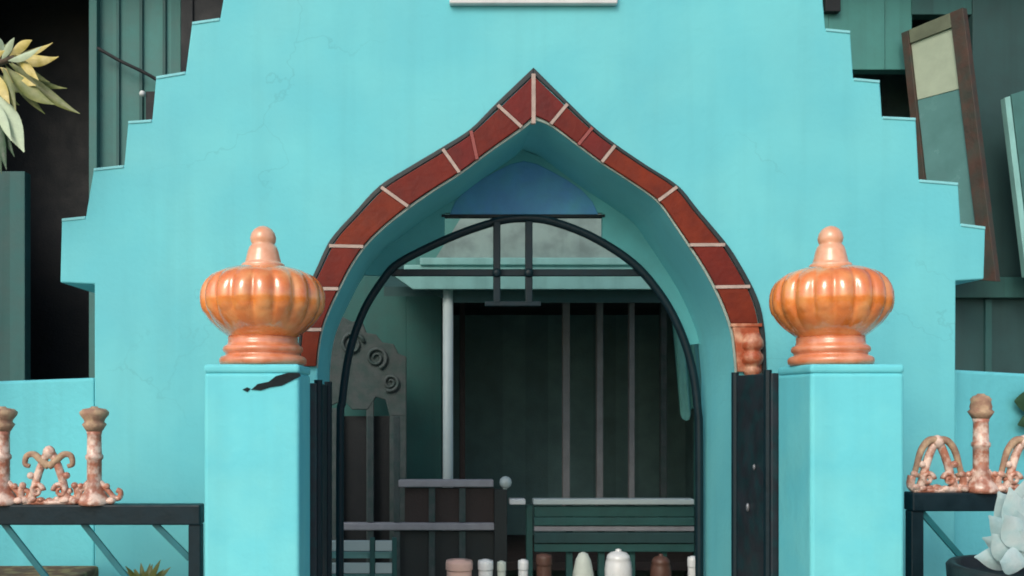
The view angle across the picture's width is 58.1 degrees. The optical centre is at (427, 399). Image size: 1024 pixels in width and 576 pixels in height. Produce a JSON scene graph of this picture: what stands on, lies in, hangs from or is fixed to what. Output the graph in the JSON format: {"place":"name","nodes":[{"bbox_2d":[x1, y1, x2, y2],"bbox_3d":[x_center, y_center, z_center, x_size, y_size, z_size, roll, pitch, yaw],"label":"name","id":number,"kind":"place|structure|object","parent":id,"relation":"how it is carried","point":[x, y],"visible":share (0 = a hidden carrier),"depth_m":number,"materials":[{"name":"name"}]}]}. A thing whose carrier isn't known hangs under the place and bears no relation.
{"place":"outdoors","nodes":[
{"label":"outdoors","id":0,"kind":"place"},
{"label":"path","id":1,"kind":"structure","parent":0,"visible":0},
{"bbox_2d":[0,38,79,173],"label":"leafy tree","id":2,"kind":"object","parent":1,"relation":"on","point":[29,83],"visible":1,"depth_m":3.38,"materials":[{"name":"yellow plant"}]},
{"bbox_2d":[0,378,94,565],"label":"wall","id":3,"kind":"structure","parent":1,"relation":"on","point":[48,410],"depth_m":3.78,"materials":[{"name":"teal paint"}]},
{"bbox_2d":[0,566,98,575],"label":"clay trough","id":4,"kind":"object","parent":1,"relation":"on","point":[51,570],"visible":1,"depth_m":3.36,"materials":[{"name":"brown ceramic"}]},
{"bbox_2d":[0,503,203,575],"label":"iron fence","id":5,"kind":"object","parent":1,"relation":"on","point":[156,516],"visible":1,"depth_m":3.05,"materials":[{"name":"black metal"}]},
{"bbox_2d":[0,406,29,505],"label":"terracotta post","id":6,"kind":"object","parent":5,"relation":"on","point":[8,490],"visible":1,"depth_m":3.06,"materials":[{"name":"ceramic"}]},
{"bbox_2d":[16,446,81,503],"bbox_3d":[-1.270,0.253,3.078,0.220,0.201,0.043,0,0,0],"label":"terracotta scroll","id":7,"kind":"object","parent":5,"relation":"on","point":[37,487],"visible":1,"depth_m":3.07,"materials":[{"name":"ceramic"}]},
{"bbox_2d":[67,406,123,505],"bbox_3d":[-1.119,0.186,3.079,0.109,0.330,0.171,0,0,-60],"label":"terracotta post","id":8,"kind":"object","parent":5,"relation":"on","point":[95,489],"visible":1,"depth_m":3.06,"materials":[{"name":"ceramic"}]},
{"bbox_2d":[125,559,170,575],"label":"plant","id":9,"kind":"object","parent":1,"relation":"on","point":[151,571],"visible":0.94,"depth_m":3.30,"materials":[{"name":"green plant"}]},
{"bbox_2d":[204,364,309,575],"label":"gate pillar","id":10,"kind":"structure","parent":1,"relation":"on","point":[257,469],"depth_m":2.94,"materials":[{"name":"teal paint"}]},
{"bbox_2d":[200,226,324,365],"bbox_3d":[-0.551,-0.350,3.080,0.417,0.470,0.412,0,0,0],"label":"finial","id":11,"kind":"object","parent":10,"relation":"on","point":[262,304],"visible":0.99,"depth_m":2.95,"materials":[{"name":"ceramic"}]},
{"bbox_2d":[310,380,331,575],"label":"steel gate leaf","id":12,"kind":"object","parent":10,"relation":"attached to","point":[320,479],"visible":0.88,"depth_m":3.24,"materials":[{"name":"black metal"}]},
{"bbox_2d":[332,537,396,575],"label":"slatted gate","id":13,"kind":"structure","parent":1,"relation":"on","point":[372,546],"depth_m":5.10,"materials":[{"name":"grey wood"}]},
{"bbox_2d":[344,416,511,575],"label":"stair railing","id":14,"kind":"object","parent":1,"relation":"on","point":[424,553],"visible":0.97,"depth_m":5.59,"materials":[{"name":"brown wood"}]},
{"bbox_2d":[61,0,984,575],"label":"gateway","id":15,"kind":"object","parent":1,"relation":"on","point":[729,158],"visible":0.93,"depth_m":3.60,"materials":[{"name":"teal paint"}]},
{"bbox_2d":[336,214,703,575],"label":"gate grille","id":16,"kind":"object","parent":15,"relation":"attached to","point":[528,272],"visible":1,"depth_m":3.94,"materials":[{"name":"black metal"}]},
{"bbox_2d":[364,150,698,344],"bbox_3d":[0.458,-0.670,4.035,1.484,0.863,0.038,0,0,0],"label":"head board","id":17,"kind":"object","parent":15,"relation":"attached to","point":[523,182],"visible":0.85,"depth_m":4.02,"materials":[{"name":"blue paint"}]},
{"bbox_2d":[449,0,616,5],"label":"plaque","id":18,"kind":"object","parent":15,"relation":"attached to","point":[532,2],"visible":1,"depth_m":3.58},
{"bbox_2d":[778,364,903,575],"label":"gate pillar","id":19,"kind":"structure","parent":1,"relation":"on","point":[840,469],"depth_m":2.94,"materials":[{"name":"teal paint"}]},
{"bbox_2d":[731,370,778,575],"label":"steel gate leaf","id":20,"kind":"object","parent":19,"relation":"attached to","point":[754,474],"visible":1,"depth_m":3.37,"materials":[{"name":"black metal"}]},
{"bbox_2d":[769,226,894,365],"bbox_3d":[1.356,-0.350,3.080,0.388,0.470,0.383,0,0,0],"label":"finial","id":21,"kind":"object","parent":19,"relation":"on","point":[831,304],"visible":1,"depth_m":2.96,"materials":[{"name":"ceramic"}]},
{"bbox_2d":[904,491,1007,575],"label":"table","id":22,"kind":"object","parent":1,"relation":"on","point":[917,505],"visible":0.77,"depth_m":3.06,"materials":[{"name":"green paint"}]},
{"bbox_2d":[906,435,967,491],"bbox_3d":[1.714,0.215,3.079,0.204,0.196,0.043,0,0,0],"label":"terracotta scroll","id":23,"kind":"object","parent":22,"relation":"on","point":[933,444],"visible":1,"depth_m":3.07,"materials":[{"name":"ceramic"}]},
{"bbox_2d":[956,394,1007,493],"bbox_3d":[1.861,0.145,3.079,0.109,0.332,0.171,0,0,-60],"label":"terracotta post","id":24,"kind":"object","parent":22,"relation":"on","point":[981,476],"visible":0.98,"depth_m":3.06,"materials":[{"name":"ceramic"}]},
{"bbox_2d":[994,435,1023,491],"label":"terracotta scroll","id":25,"kind":"object","parent":22,"relation":"on","point":[1016,445],"visible":0.89,"depth_m":3.07,"materials":[{"name":"ceramic"}]},
{"bbox_2d":[945,481,1023,575],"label":"potted plant","id":26,"kind":"object","parent":1,"relation":"on","point":[1002,554],"visible":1,"depth_m":2.72,"materials":[{"name":"grey plant"}]},
{"bbox_2d":[954,370,1023,556],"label":"wall","id":27,"kind":"structure","parent":1,"relation":"on","point":[1003,391],"depth_m":3.75,"materials":[{"name":"teal paint"}]},
{"bbox_2d":[1014,392,1023,426],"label":"dark shrub","id":28,"kind":"object","parent":1,"relation":"on","point":[1019,401],"visible":1,"depth_m":3.77,"materials":[{"name":"green plant"}]},
{"bbox_3d":[1.510,-0.586,5.200,0.350,0.016,0.016,0,0,0],"label":"curtain rod","id":29,"kind":"object","parent":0,"visible":0},
{"bbox_2d":[673,326,700,420],"bbox_3d":[1.480,-0.232,5.200,0.200,0.699,0.060,0,0,0],"label":"hanging cloth","id":30,"kind":"object","parent":29,"relation":"hanging from","point":[685,394],"visible":0.35,"depth_m":5.21,"materials":[{"name":"teal fabric"}]},
{"bbox_3d":[0.689,1.427,4.750,1.494,0.447,0.320,0,0,0],"label":"bench","id":31,"kind":"object","parent":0,"visible":0},
{"bbox_2d":[446,558,472,575],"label":"jar","id":32,"kind":"object","parent":31,"relation":"on","point":[459,566],"visible":1,"depth_m":4.70,"materials":[{"name":"pink ceramic"}]},
{"bbox_2d":[478,559,492,575],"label":"jar","id":33,"kind":"object","parent":31,"relation":"on","point":[485,567],"visible":1,"depth_m":4.72,"materials":[{"name":"white ceramic"}]},
{"bbox_2d":[497,560,505,575],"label":"jar","id":34,"kind":"object","parent":31,"relation":"on","point":[501,567],"visible":1,"depth_m":4.73,"materials":[{"name":"white ceramic"}]},
{"bbox_2d":[518,559,528,575],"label":"jar","id":35,"kind":"object","parent":31,"relation":"on","point":[523,566],"visible":1,"depth_m":4.73,"materials":[{"name":"white ceramic"}]},
{"bbox_2d":[536,553,551,575],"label":"jar","id":36,"kind":"object","parent":31,"relation":"on","point":[543,564],"visible":1,"depth_m":4.72,"materials":[{"name":"brown ceramic"}]},
{"bbox_2d":[572,552,593,575],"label":"jar","id":37,"kind":"object","parent":31,"relation":"on","point":[583,565],"visible":1,"depth_m":4.71,"materials":[{"name":"white ceramic"}]},
{"bbox_2d":[605,549,631,575],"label":"jar","id":38,"kind":"object","parent":31,"relation":"on","point":[618,562],"visible":1,"depth_m":4.70,"materials":[{"name":"white ceramic"}]},
{"bbox_2d":[650,553,671,575],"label":"jar","id":39,"kind":"object","parent":31,"relation":"on","point":[660,565],"visible":1,"depth_m":4.71,"materials":[{"name":"brown ceramic"}]},
{"bbox_2d":[687,556,694,575],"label":"jar","id":40,"kind":"object","parent":31,"relation":"on","point":[691,564],"visible":0.72,"depth_m":4.73,"materials":[{"name":"white ceramic"}]},
{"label":"ground","id":41,"kind":"structure","parent":0,"visible":0},
{"bbox_2d":[330,317,406,573],"bbox_3d":[-0.444,0.548,6.138,0.612,2.247,0.124,0,0,0],"label":"fretwork screen","id":42,"kind":"object","parent":41,"relation":"on","point":[378,368],"visible":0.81,"depth_m":6.10,"materials":[{"name":"grey metal"}]},
{"bbox_2d":[443,290,452,530],"bbox_3d":[0.130,0.476,5.720,0.140,2.340,0.140,0,0,0],"label":"white pole","id":43,"kind":"object","parent":41,"relation":"on","point":[447,384],"visible":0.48,"depth_m":5.69,"materials":[{"name":"plastic"}]},
{"bbox_2d":[0,0,1023,575],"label":"timber house","id":44,"kind":"structure","parent":41,"relation":"on","point":[568,388],"depth_m":6.90,"materials":[{"name":"teal wood"}]},
{"bbox_2d":[97,47,155,80],"bbox_3d":[-2.043,-2.328,6.530,0.624,0.384,0.044,0,0,-2],"label":"cable","id":45,"kind":"object","parent":44,"relation":"attached to","point":[126,63],"visible":0.68,"depth_m":6.51,"materials":[{"name":"black rubber"}]},
{"bbox_2d":[139,90,154,119],"bbox_3d":[-1.994,-2.097,6.563,0.115,0.219,0.110,0,0,0],"label":"wall bracket","id":46,"kind":"object","parent":44,"relation":"attached to","point":[150,96],"depth_m":6.54,"materials":[{"name":"white paint"}]},
{"bbox_2d":[901,8,999,281],"bbox_3d":[3.577,-1.707,6.294,0.140,1.851,0.620,0,0,-30],"label":"window","id":47,"kind":"structure","parent":44,"relation":"attached to","point":[938,56],"depth_m":6.25,"materials":[{"name":"brown wood"}]},
{"bbox_2d":[1000,91,1023,277],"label":"window shutter","id":48,"kind":"object","parent":44,"relation":"attached to","point":[1012,106],"depth_m":6.21,"materials":[{"name":"teal wood"}]},
{"bbox_2d":[509,498,694,575],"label":"bench","id":49,"kind":"object","parent":41,"relation":"on","point":[630,518],"visible":0.98,"depth_m":5.58,"materials":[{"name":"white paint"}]}
]}

